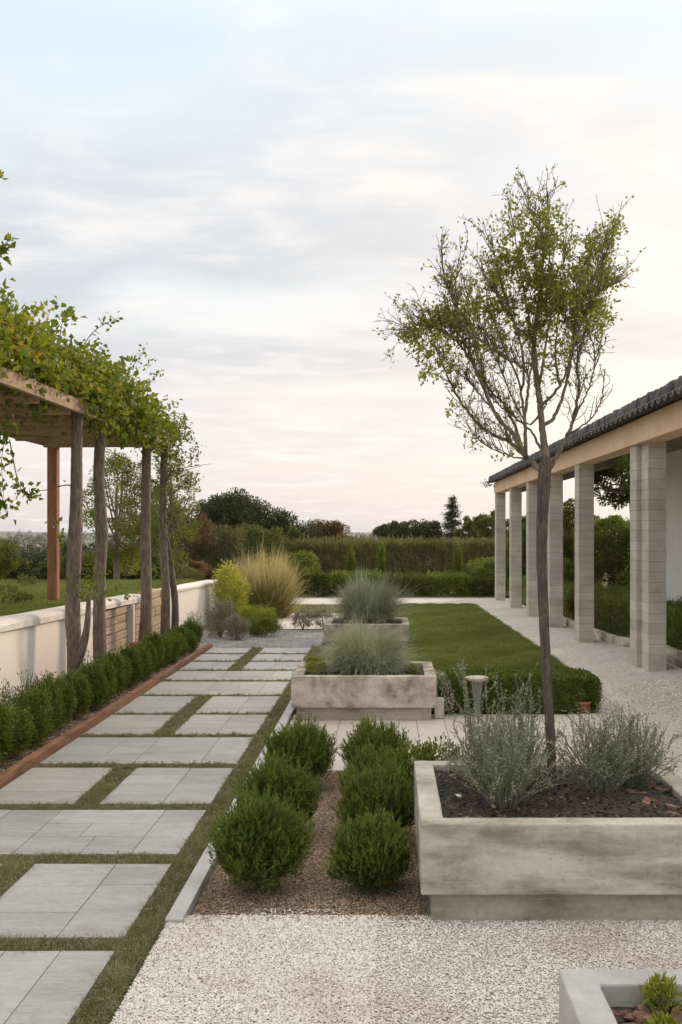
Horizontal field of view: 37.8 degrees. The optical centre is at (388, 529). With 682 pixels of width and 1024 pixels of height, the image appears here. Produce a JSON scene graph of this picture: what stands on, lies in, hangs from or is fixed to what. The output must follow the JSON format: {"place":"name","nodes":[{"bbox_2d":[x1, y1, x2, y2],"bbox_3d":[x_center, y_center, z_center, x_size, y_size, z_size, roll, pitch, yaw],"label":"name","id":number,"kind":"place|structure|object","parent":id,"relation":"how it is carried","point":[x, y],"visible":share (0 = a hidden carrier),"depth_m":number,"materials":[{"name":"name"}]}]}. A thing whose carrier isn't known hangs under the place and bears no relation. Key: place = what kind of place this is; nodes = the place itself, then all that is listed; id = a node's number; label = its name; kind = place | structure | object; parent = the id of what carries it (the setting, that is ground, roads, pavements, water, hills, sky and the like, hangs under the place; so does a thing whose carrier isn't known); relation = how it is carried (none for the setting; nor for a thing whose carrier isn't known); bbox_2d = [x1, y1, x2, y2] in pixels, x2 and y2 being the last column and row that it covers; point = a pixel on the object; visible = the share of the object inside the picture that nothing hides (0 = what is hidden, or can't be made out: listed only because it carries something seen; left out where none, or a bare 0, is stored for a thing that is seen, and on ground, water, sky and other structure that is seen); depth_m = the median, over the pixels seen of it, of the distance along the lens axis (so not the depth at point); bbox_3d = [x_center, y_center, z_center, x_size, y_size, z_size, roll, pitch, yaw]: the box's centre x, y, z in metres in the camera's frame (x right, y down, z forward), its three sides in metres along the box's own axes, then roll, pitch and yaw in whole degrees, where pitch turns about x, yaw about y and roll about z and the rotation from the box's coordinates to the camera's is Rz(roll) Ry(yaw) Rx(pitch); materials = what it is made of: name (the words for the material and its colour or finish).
{"place":"outdoors","nodes":[
{"label":"outdoors","id":0,"kind":"place"},
{"bbox_2d":[0,531,628,733],"bbox_3d":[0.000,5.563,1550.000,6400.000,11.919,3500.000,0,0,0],"label":"ground","id":1,"kind":"structure","parent":0,"point":[3,534],"depth_m":1498.17,"materials":[{"name":"green plant"}]},
{"bbox_2d":[0,537,21,579],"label":"lawn edge bush","id":2,"kind":"object","parent":1,"relation":"on","point":[7,561],"visible":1,"depth_m":22.06,"materials":[{"name":"green plant"}]},
{"bbox_2d":[0,366,171,675],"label":"pergola","id":3,"kind":"object","parent":1,"relation":"on","point":[52,439],"visible":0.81,"depth_m":10.84,"materials":[{"name":"brown wood"}]},
{"bbox_2d":[0,170,189,602],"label":"climbing vine","id":4,"kind":"object","parent":3,"relation":"attached to","point":[36,352],"visible":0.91,"depth_m":9.59,"materials":[{"name":"green plant"}]},
{"bbox_2d":[0,647,200,772],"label":"plant bed","id":5,"kind":"object","parent":1,"relation":"on","point":[49,740],"visible":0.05,"depth_m":8.58,"materials":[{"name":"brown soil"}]},
{"bbox_2d":[0,694,18,763],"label":"boxwood","id":6,"kind":"object","parent":5,"relation":"on","point":[6,725],"visible":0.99,"depth_m":7.00,"materials":[{"name":"green plant"}]},
{"bbox_2d":[0,704,38,759],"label":"boxwood","id":7,"kind":"object","parent":5,"relation":"on","point":[24,731],"visible":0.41,"depth_m":7.33,"materials":[{"name":"green plant"}]},
{"bbox_2d":[11,682,54,748],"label":"boxwood","id":8,"kind":"object","parent":5,"relation":"on","point":[36,701],"visible":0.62,"depth_m":7.69,"materials":[{"name":"green plant"}]},
{"bbox_2d":[26,670,68,737],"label":"boxwood","id":9,"kind":"object","parent":5,"relation":"on","point":[58,712],"visible":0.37,"depth_m":8.12,"materials":[{"name":"green plant"}]},
{"bbox_2d":[45,673,81,727],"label":"boxwood","id":10,"kind":"object","parent":5,"relation":"on","point":[71,702],"visible":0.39,"depth_m":8.44,"materials":[{"name":"green plant"}]},
{"bbox_2d":[58,662,93,719],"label":"boxwood","id":11,"kind":"object","parent":5,"relation":"on","point":[83,690],"visible":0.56,"depth_m":8.80,"materials":[{"name":"green plant"}]},
{"bbox_2d":[76,658,114,710],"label":"boxwood","id":12,"kind":"object","parent":5,"relation":"on","point":[98,680],"visible":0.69,"depth_m":9.23,"materials":[{"name":"green plant"}]},
{"bbox_2d":[118,642,144,687],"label":"boxwood","id":13,"kind":"object","parent":5,"relation":"on","point":[134,659],"visible":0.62,"depth_m":10.61,"materials":[{"name":"green plant"}]},
{"bbox_2d":[0,580,216,704],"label":"garden wall","id":14,"kind":"structure","parent":1,"relation":"on","point":[35,640],"depth_m":10.05,"materials":[{"name":"white paint"}]},
{"bbox_2d":[83,448,158,579],"bbox_3d":[-5.677,-0.196,20.973,1.930,3.042,1.758,0,0,0],"label":"airy tree","id":15,"kind":"object","parent":1,"relation":"on","point":[117,521],"visible":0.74,"depth_m":20.98,"materials":[{"name":"green plant"}]},
{"bbox_2d":[105,602,139,654],"bbox_3d":[-3.465,1.363,13.060,0.141,0.733,2.580,0,0,0],"label":"plank fence","id":16,"kind":"object","parent":1,"relation":"on","point":[122,624],"visible":0.38,"depth_m":12.97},
{"bbox_2d":[130,412,207,635],"bbox_3d":[-3.122,0.059,13.925,1.072,3.488,1.004,0,0,-36],"label":"young tree","id":17,"kind":"object","parent":1,"relation":"on","point":[168,578],"visible":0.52,"depth_m":13.96,"materials":[{"name":"green plant"}]},
{"bbox_2d":[140,451,203,563],"bbox_3d":[-4.778,-0.144,22.023,1.337,3.314,1.294,0,0,-37],"label":"airy tree","id":18,"kind":"object","parent":1,"relation":"on","point":[189,527],"visible":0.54,"depth_m":21.96,"materials":[{"name":"green plant"}]},
{"bbox_2d":[136,504,219,560],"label":"dark bush","id":19,"kind":"object","parent":1,"relation":"on","point":[201,546],"visible":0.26,"depth_m":29.74,"materials":[{"name":"brown plant"}]},
{"bbox_2d":[165,701,296,923],"bbox_3d":[-0.910,1.690,6.960,0.076,0.080,5.480,0,0,0],"label":"metal edging","id":20,"kind":"object","parent":1,"relation":"on","point":[183,906],"visible":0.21,"depth_m":4.70,"materials":[{"name":"grey metal"}]},
{"bbox_2d":[193,487,275,572],"bbox_3d":[-5.543,0.333,34.901,3.202,3.696,2.918,0,0,0],"label":"round tree","id":21,"kind":"object","parent":1,"relation":"on","point":[226,508],"visible":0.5,"depth_m":34.35,"materials":[{"name":"green plant"}]},
{"bbox_2d":[3,530,508,573],"bbox_3d":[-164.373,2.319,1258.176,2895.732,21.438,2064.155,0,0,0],"label":"woodland","id":22,"kind":"object","parent":1,"relation":"on","point":[34,541],"visible":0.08,"depth_m":737.16,"materials":[{"name":"green plant"}]},
{"bbox_2d":[250,506,319,572],"bbox_3d":[-3.797,0.654,35.971,3.013,3.079,2.508,0,0,-42],"label":"broad tree","id":23,"kind":"object","parent":1,"relation":"on","point":[283,521],"visible":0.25,"depth_m":35.69,"materials":[{"name":"green plant"}]},
{"bbox_2d":[191,771,429,921],"bbox_3d":[0.365,1.692,5.625,2.470,0.001,2.670,0,0,0],"label":"mulch bed","id":24,"kind":"object","parent":1,"relation":"on","point":[424,905],"visible":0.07,"depth_m":4.62,"materials":[{"name":"brown gravel"}]},
{"bbox_2d":[206,783,317,897],"bbox_3d":[-0.595,1.443,4.634,0.540,0.538,0.540,0,0,0],"label":"evergreen bush","id":25,"kind":"object","parent":24,"relation":"on","point":[257,842],"visible":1,"depth_m":4.54,"materials":[{"name":"green plant"}]},
{"bbox_2d":[227,748,327,828],"bbox_3d":[-0.646,1.448,5.496,0.519,0.504,0.556,0,0,-29],"label":"evergreen bush","id":26,"kind":"object","parent":24,"relation":"on","point":[291,784],"visible":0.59,"depth_m":5.40,"materials":[{"name":"green plant"}]},
{"bbox_2d":[258,710,337,782],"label":"evergreen bush","id":27,"kind":"object","parent":24,"relation":"on","point":[303,742],"visible":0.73,"depth_m":6.36,"materials":[{"name":"green plant"}]},
{"bbox_2d":[319,803,413,894],"bbox_3d":[-0.103,1.495,4.692,0.453,0.414,0.488,0,0,0],"label":"evergreen bush","id":28,"kind":"object","parent":24,"relation":"on","point":[372,851],"visible":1,"depth_m":4.57,"materials":[{"name":"green plant"}]},
{"bbox_2d":[327,749,414,830],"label":"evergreen bush","id":29,"kind":"object","parent":24,"relation":"on","point":[384,787],"visible":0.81,"depth_m":5.32,"materials":[{"name":"green plant"}]},
{"bbox_2d":[337,714,411,763],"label":"evergreen bush","id":30,"kind":"object","parent":24,"relation":"on","point":[373,733],"visible":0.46,"depth_m":6.66,"materials":[{"name":"green plant"}]},
{"bbox_2d":[336,738,413,795],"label":"evergreen bush","id":31,"kind":"object","parent":24,"relation":"on","point":[364,756],"visible":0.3,"depth_m":6.05,"materials":[{"name":"green plant"}]},
{"bbox_2d":[384,735,440,803],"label":"leafy plant","id":32,"kind":"object","parent":24,"relation":"on","point":[423,754],"visible":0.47,"depth_m":6.09,"materials":[{"name":"green plant"}]},
{"bbox_2d":[306,519,353,571],"bbox_3d":[-2.603,0.905,37.983,2.818,2.763,2.697,0,0,0],"label":"broad tree","id":33,"kind":"object","parent":1,"relation":"on","point":[335,527],"visible":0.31,"depth_m":37.50,"materials":[{"name":"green plant"}]},
{"bbox_2d":[294,590,494,597],"bbox_3d":[-1.320,1.959,30.450,9.360,0.050,5.100,0,0,0],"label":"bed","id":34,"kind":"object","parent":1,"relation":"on","point":[434,596],"visible":0.08,"depth_m":29.29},
{"bbox_2d":[198,523,246,579],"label":"willow shrub","id":35,"kind":"object","parent":34,"relation":"on","point":[216,554],"visible":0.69,"depth_m":30.67,"materials":[{"name":"green plant"}]},
{"bbox_2d":[226,521,291,572],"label":"willow shrub","id":36,"kind":"object","parent":34,"relation":"on","point":[258,531],"visible":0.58,"depth_m":31.75,"materials":[{"name":"green plant"}]},
{"bbox_2d":[285,549,322,594],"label":"leafy bush","id":37,"kind":"object","parent":34,"relation":"on","point":[305,560],"visible":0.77,"depth_m":29.26,"materials":[{"name":"green plant"}]},
{"bbox_2d":[284,570,334,596],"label":"bush","id":38,"kind":"object","parent":34,"relation":"on","point":[323,575],"visible":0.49,"depth_m":29.25,"materials":[{"name":"green plant"}]},
{"bbox_2d":[326,568,385,596],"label":"hedge","id":39,"kind":"object","parent":34,"relation":"on","point":[337,576],"visible":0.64,"depth_m":29.29,"materials":[{"name":"green plant"}]},
{"bbox_2d":[381,568,429,596],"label":"hedge","id":40,"kind":"object","parent":34,"relation":"on","point":[411,579],"visible":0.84,"depth_m":29.27,"materials":[{"name":"green plant"}]},
{"bbox_2d":[423,569,473,596],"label":"hedge","id":41,"kind":"object","parent":34,"relation":"on","point":[439,579],"visible":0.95,"depth_m":29.27,"materials":[{"name":"green plant"}]},
{"bbox_2d":[465,572,494,596],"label":"hedge","id":42,"kind":"object","parent":34,"relation":"on","point":[477,589],"visible":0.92,"depth_m":29.24,"materials":[{"name":"green plant"}]},
{"bbox_2d":[110,914,681,1023],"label":"gravel forecourt","id":43,"kind":"structure","parent":1,"relation":"on","point":[487,974],"depth_m":3.82,"materials":[{"name":"beige gravel"}]},
{"bbox_2d":[414,761,681,921],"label":"concrete planter","id":44,"kind":"object","parent":43,"relation":"on","point":[520,866],"visible":0.73,"depth_m":4.20,"materials":[{"name":"concrete"}]},
{"bbox_2d":[441,656,518,784],"bbox_3d":[0.477,0.951,5.053,0.397,0.660,0.366,0,0,-24],"label":"silver shrub","id":45,"kind":"object","parent":44,"relation":"on","point":[469,725],"visible":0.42,"depth_m":5.02,"materials":[{"name":"green plant"}]},
{"bbox_2d":[436,683,568,809],"bbox_3d":[0.531,0.995,4.630,0.534,0.573,0.577,0,0,-28],"label":"silver shrub","id":46,"kind":"object","parent":44,"relation":"on","point":[513,761],"visible":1,"depth_m":4.61,"materials":[{"name":"green plant"}]},
{"bbox_2d":[372,163,646,792],"bbox_3d":[0.567,-0.238,4.837,1.300,3.076,0.927,0,0,0],"label":"slender tree","id":47,"kind":"object","parent":44,"relation":"in","point":[457,318],"visible":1,"depth_m":4.79,"materials":[{"name":"green plant"}]},
{"bbox_2d":[468,662,566,790],"bbox_3d":[0.643,0.964,4.965,0.504,0.637,0.471,0,0,0],"label":"silver shrub","id":48,"kind":"object","parent":44,"relation":"on","point":[519,710],"visible":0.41,"depth_m":4.93,"materials":[{"name":"green plant"}]},
{"bbox_2d":[438,768,681,817],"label":"bark mulch","id":49,"kind":"object","parent":44,"relation":"in","point":[517,807],"visible":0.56,"depth_m":4.59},
{"bbox_2d":[542,700,660,794],"bbox_3d":[1.024,1.052,4.793,0.579,0.459,0.548,0,0,0],"label":"silver shrub","id":50,"kind":"object","parent":44,"relation":"on","point":[598,781],"visible":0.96,"depth_m":4.75,"materials":[{"name":"green plant"}]},
{"bbox_2d":[577,702,681,787],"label":"silver shrub","id":51,"kind":"object","parent":44,"relation":"on","point":[635,779],"visible":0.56,"depth_m":4.90,"materials":[{"name":"green plant"}]},
{"bbox_2d":[559,969,681,1023],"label":"concrete planter","id":52,"kind":"object","parent":43,"relation":"on","point":[591,996],"visible":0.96,"depth_m":2.74,"materials":[{"name":"concrete"}]},
{"bbox_2d":[611,1002,681,1023],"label":"bark mulch","id":53,"kind":"object","parent":52,"relation":"in","point":[640,1015],"visible":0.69,"depth_m":2.67,"materials":[{"name":"brown wood"}]},
{"bbox_2d":[639,971,681,1016],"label":"seedling","id":54,"kind":"object","parent":52,"relation":"in","point":[664,990],"visible":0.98,"depth_m":2.70,"materials":[{"name":"green plant"}]},
{"bbox_2d":[272,533,606,590],"bbox_3d":[1.647,1.054,33.514,11.410,2.015,2.627,0,0,0],"label":"tall hedge","id":55,"kind":"object","parent":1,"relation":"on","point":[431,549],"visible":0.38,"depth_m":32.70,"materials":[{"name":"green plant"}]},
{"bbox_2d":[432,494,466,569],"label":"conifer","id":56,"kind":"object","parent":1,"relation":"on","point":[452,523],"visible":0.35,"depth_m":59.85,"materials":[{"name":"green plant"}]},
{"bbox_2d":[469,509,508,539],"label":"skyline tree","id":57,"kind":"object","parent":1,"relation":"on","point":[481,524],"visible":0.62,"depth_m":55.66,"materials":[{"name":"green plant"}]},
{"bbox_2d":[487,375,681,671],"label":"colonnade house","id":58,"kind":"structure","parent":1,"relation":"on","point":[645,432],"depth_m":15.15,"materials":[{"name":"grey stone"}]},
{"bbox_2d":[505,592,681,646],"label":"bed","id":59,"kind":"object","parent":1,"relation":"on","point":[507,595],"visible":0.02,"depth_m":17.49,"materials":[{"name":"soil"}]},
{"bbox_2d":[563,498,574,562],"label":"leafy bush","id":60,"kind":"object","parent":59,"relation":"on","point":[568,518],"visible":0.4,"depth_m":25.76,"materials":[{"name":"green plant"}]},
{"bbox_2d":[594,525,629,588],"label":"leafy bush","id":61,"kind":"object","parent":59,"relation":"on","point":[612,553],"visible":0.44,"depth_m":20.58,"materials":[{"name":"green plant"}]},
{"bbox_2d":[570,582,673,642],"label":"border hedge","id":62,"kind":"object","parent":59,"relation":"on","point":[609,598],"visible":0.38,"depth_m":15.97,"materials":[{"name":"green plant"}]},
{"bbox_2d":[622,594,681,651],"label":"border hedge","id":63,"kind":"object","parent":59,"relation":"on","point":[674,615],"visible":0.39,"depth_m":12.92,"materials":[{"name":"green plant"}]},
{"bbox_2d":[594,454,629,510],"bbox_3d":[5.139,0.077,22.034,2.070,4.010,1.758,0,0,-27],"label":"spreading tree","id":64,"kind":"object","parent":1,"relation":"on","point":[618,469],"visible":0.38,"depth_m":21.71,"materials":[{"name":"green plant"}]},
{"bbox_2d":[219,605,409,715],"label":"dry turf","id":65,"kind":"structure","parent":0,"point":[327,651],"depth_m":14.18,"materials":[{"name":"plant"}]},
{"bbox_2d":[114,696,194,714],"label":"stone slab","id":66,"kind":"structure","parent":65,"relation":"on","point":[151,704],"depth_m":9.53,"materials":[{"name":"grey stone"}]},
{"bbox_2d":[144,682,288,695],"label":"stone slab","id":67,"kind":"structure","parent":65,"relation":"on","point":[223,688],"depth_m":10.49,"materials":[{"name":"grey stone"}]},
{"bbox_2d":[165,671,294,681],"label":"stone slab","id":68,"kind":"structure","parent":65,"relation":"on","point":[234,675],"depth_m":11.42,"materials":[{"name":"grey stone"}]},
{"bbox_2d":[210,559,253,621],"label":"yellow shrub","id":69,"kind":"object","parent":65,"relation":"on","point":[225,578],"visible":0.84,"depth_m":18.92,"materials":[{"name":"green plant"}]},
{"bbox_2d":[195,696,279,713],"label":"stone slab","id":70,"kind":"structure","parent":65,"relation":"on","point":[235,704],"depth_m":9.53,"materials":[{"name":"grey stone"}]},
{"bbox_2d":[196,630,323,647],"bbox_3d":[-2.210,1.732,15.875,2.420,0.050,3.150,0,0,0],"label":"grey gravel patch","id":71,"kind":"object","parent":65,"relation":"on","point":[292,638],"visible":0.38,"depth_m":15.55,"materials":[{"name":"grey gravel"}]},
{"bbox_2d":[201,599,237,636],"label":"grey shrub","id":72,"kind":"object","parent":71,"relation":"on","point":[225,609],"visible":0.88,"depth_m":16.02,"materials":[{"name":"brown plant"}]},
{"bbox_2d":[220,612,252,640],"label":"grey shrub","id":73,"kind":"object","parent":71,"relation":"on","point":[236,628],"visible":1,"depth_m":15.61,"materials":[{"name":"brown plant"}]},
{"bbox_2d":[237,602,281,624],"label":"green tuft","id":74,"kind":"object","parent":71,"relation":"on","point":[247,612],"visible":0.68,"depth_m":17.23,"materials":[{"name":"green plant"}]},
{"bbox_2d":[217,533,313,619],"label":"golden grass","id":75,"kind":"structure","parent":65,"relation":"on","point":[271,568],"depth_m":20.35,"materials":[{"name":"beige plant"}]},
{"bbox_2d":[291,661,436,722],"bbox_3d":[-0.216,1.508,9.255,1.284,0.444,1.013,0,0,0],"label":"concrete planter","id":76,"kind":"object","parent":65,"relation":"on","point":[387,696],"visible":0.87,"depth_m":8.75,"materials":[{"name":"concrete"}]},
{"bbox_2d":[302,601,436,677],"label":"silver grass","id":77,"kind":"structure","parent":76,"relation":"in","point":[356,651],"depth_m":9.09,"materials":[{"name":"plant"}]},
{"bbox_2d":[324,618,408,648],"bbox_3d":[-0.315,1.550,14.850,1.233,0.401,1.103,0,0,0],"label":"concrete planter","id":78,"kind":"object","parent":65,"relation":"on","point":[328,626],"visible":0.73,"depth_m":14.30,"materials":[{"name":"concrete"}]},
{"bbox_2d":[0,0,681,532],"label":"sky","id":79,"kind":"structure","parent":0,"point":[247,183],"materials":[{"name":"white"}]},
{"bbox_2d":[324,562,421,623],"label":"silver grass","id":80,"kind":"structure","parent":0,"point":[369,601],"depth_m":14.61,"materials":[{"name":"green plant"}]},
{"bbox_2d":[289,714,606,771],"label":"pavement","id":81,"kind":"structure","parent":0,"point":[433,727],"depth_m":8.43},
{"bbox_2d":[399,602,513,631],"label":"lawn grass","id":82,"kind":"structure","parent":0,"point":[431,616],"depth_m":19.88,"materials":[{"name":"green plant"}]},
{"bbox_2d":[406,629,586,704],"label":"lawn grass","id":83,"kind":"structure","parent":0,"point":[512,649],"depth_m":13.73,"materials":[{"name":"green plant"}]},
{"bbox_2d":[431,704,576,710],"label":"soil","id":84,"kind":"structure","parent":0,"point":[510,709],"depth_m":9.41,"materials":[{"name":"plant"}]},
{"bbox_2d":[437,665,602,713],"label":"clipped hedge","id":85,"kind":"object","parent":84,"relation":"on","point":[591,690],"visible":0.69,"depth_m":9.13,"materials":[{"name":"green plant"}]},
{"bbox_2d":[478,604,681,711],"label":"gravel path","id":86,"kind":"structure","parent":0,"point":[609,665],"depth_m":12.55,"materials":[{"name":"grey gravel"}]},
{"bbox_2d":[567,709,681,777],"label":"gravel path","id":87,"kind":"structure","parent":0,"point":[671,729],"depth_m":8.39,"materials":[{"name":"grey gravel"}]},
{"bbox_2d":[569,679,681,775],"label":"gravel pebbles","id":88,"kind":"object","parent":87,"relation":"on","point":[648,696],"visible":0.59,"depth_m":9.62,"materials":[{"name":"grey gravel"}]},
{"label":"path bed","id":89,"kind":"structure","parent":0,"visible":0},
{"bbox_2d":[0,768,112,805],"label":"stone slab","id":90,"kind":"structure","parent":89,"relation":"on","point":[56,785],"depth_m":6.50,"materials":[{"name":"grey stone"}]},
{"bbox_2d":[0,951,114,1023],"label":"stone slab","id":91,"kind":"structure","parent":89,"relation":"on","point":[44,987],"depth_m":3.67,"materials":[{"name":"grey stone"}]},
{"bbox_2d":[0,864,170,942],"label":"stone slab","id":92,"kind":"structure","parent":89,"relation":"on","point":[68,900],"depth_m":4.50,"materials":[{"name":"grey stone"}]},
{"bbox_2d":[0,810,205,857],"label":"stone slab","id":93,"kind":"structure","parent":89,"relation":"on","point":[108,832],"depth_m":5.52,"materials":[{"name":"grey stone"}]},
{"bbox_2d":[0,643,212,788],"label":"timber edging","id":94,"kind":"object","parent":89,"relation":"on","point":[20,768],"visible":0.69,"depth_m":8.32,"materials":[{"name":"brown wood"}]},
{"bbox_2d":[0,782,237,1023],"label":"joint grass","id":95,"kind":"structure","parent":89,"relation":"on","point":[137,929],"depth_m":4.45,"materials":[{"name":"green plant"}]},
{"bbox_2d":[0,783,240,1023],"bbox_3d":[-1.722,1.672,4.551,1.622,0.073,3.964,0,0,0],"label":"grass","id":96,"kind":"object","parent":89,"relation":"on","point":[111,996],"visible":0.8,"depth_m":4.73,"materials":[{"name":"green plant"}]},
{"bbox_2d":[82,715,171,735],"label":"stone slab","id":97,"kind":"structure","parent":89,"relation":"on","point":[133,724],"depth_m":8.54,"materials":[{"name":"grey stone"}]},
{"bbox_2d":[40,737,252,765],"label":"stone slab","id":98,"kind":"structure","parent":89,"relation":"on","point":[130,750],"depth_m":7.54,"materials":[{"name":"grey stone"}]},
{"bbox_2d":[99,768,232,805],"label":"stone slab","id":99,"kind":"structure","parent":89,"relation":"on","point":[152,786],"depth_m":6.48,"materials":[{"name":"grey stone"}]},
{"bbox_2d":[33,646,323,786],"bbox_3d":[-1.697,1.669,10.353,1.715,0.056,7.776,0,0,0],"label":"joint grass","id":100,"kind":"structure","parent":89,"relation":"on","point":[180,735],"depth_m":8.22,"materials":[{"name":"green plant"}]},
{"bbox_2d":[34,645,323,786],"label":"grass","id":101,"kind":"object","parent":89,"relation":"on","point":[251,652],"visible":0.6,"depth_m":8.46,"materials":[{"name":"green plant"}]},
{"bbox_2d":[172,715,267,735],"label":"stone slab","id":102,"kind":"structure","parent":89,"relation":"on","point":[224,724],"depth_m":8.55,"materials":[{"name":"grey stone"}]},
{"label":"upper lawn","id":103,"kind":"structure","parent":0,"visible":0},
{"bbox_2d":[0,578,203,615],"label":"lawn grass","id":104,"kind":"structure","parent":103,"relation":"on","point":[38,591],"depth_m":15.82,"materials":[{"name":"green plant"}]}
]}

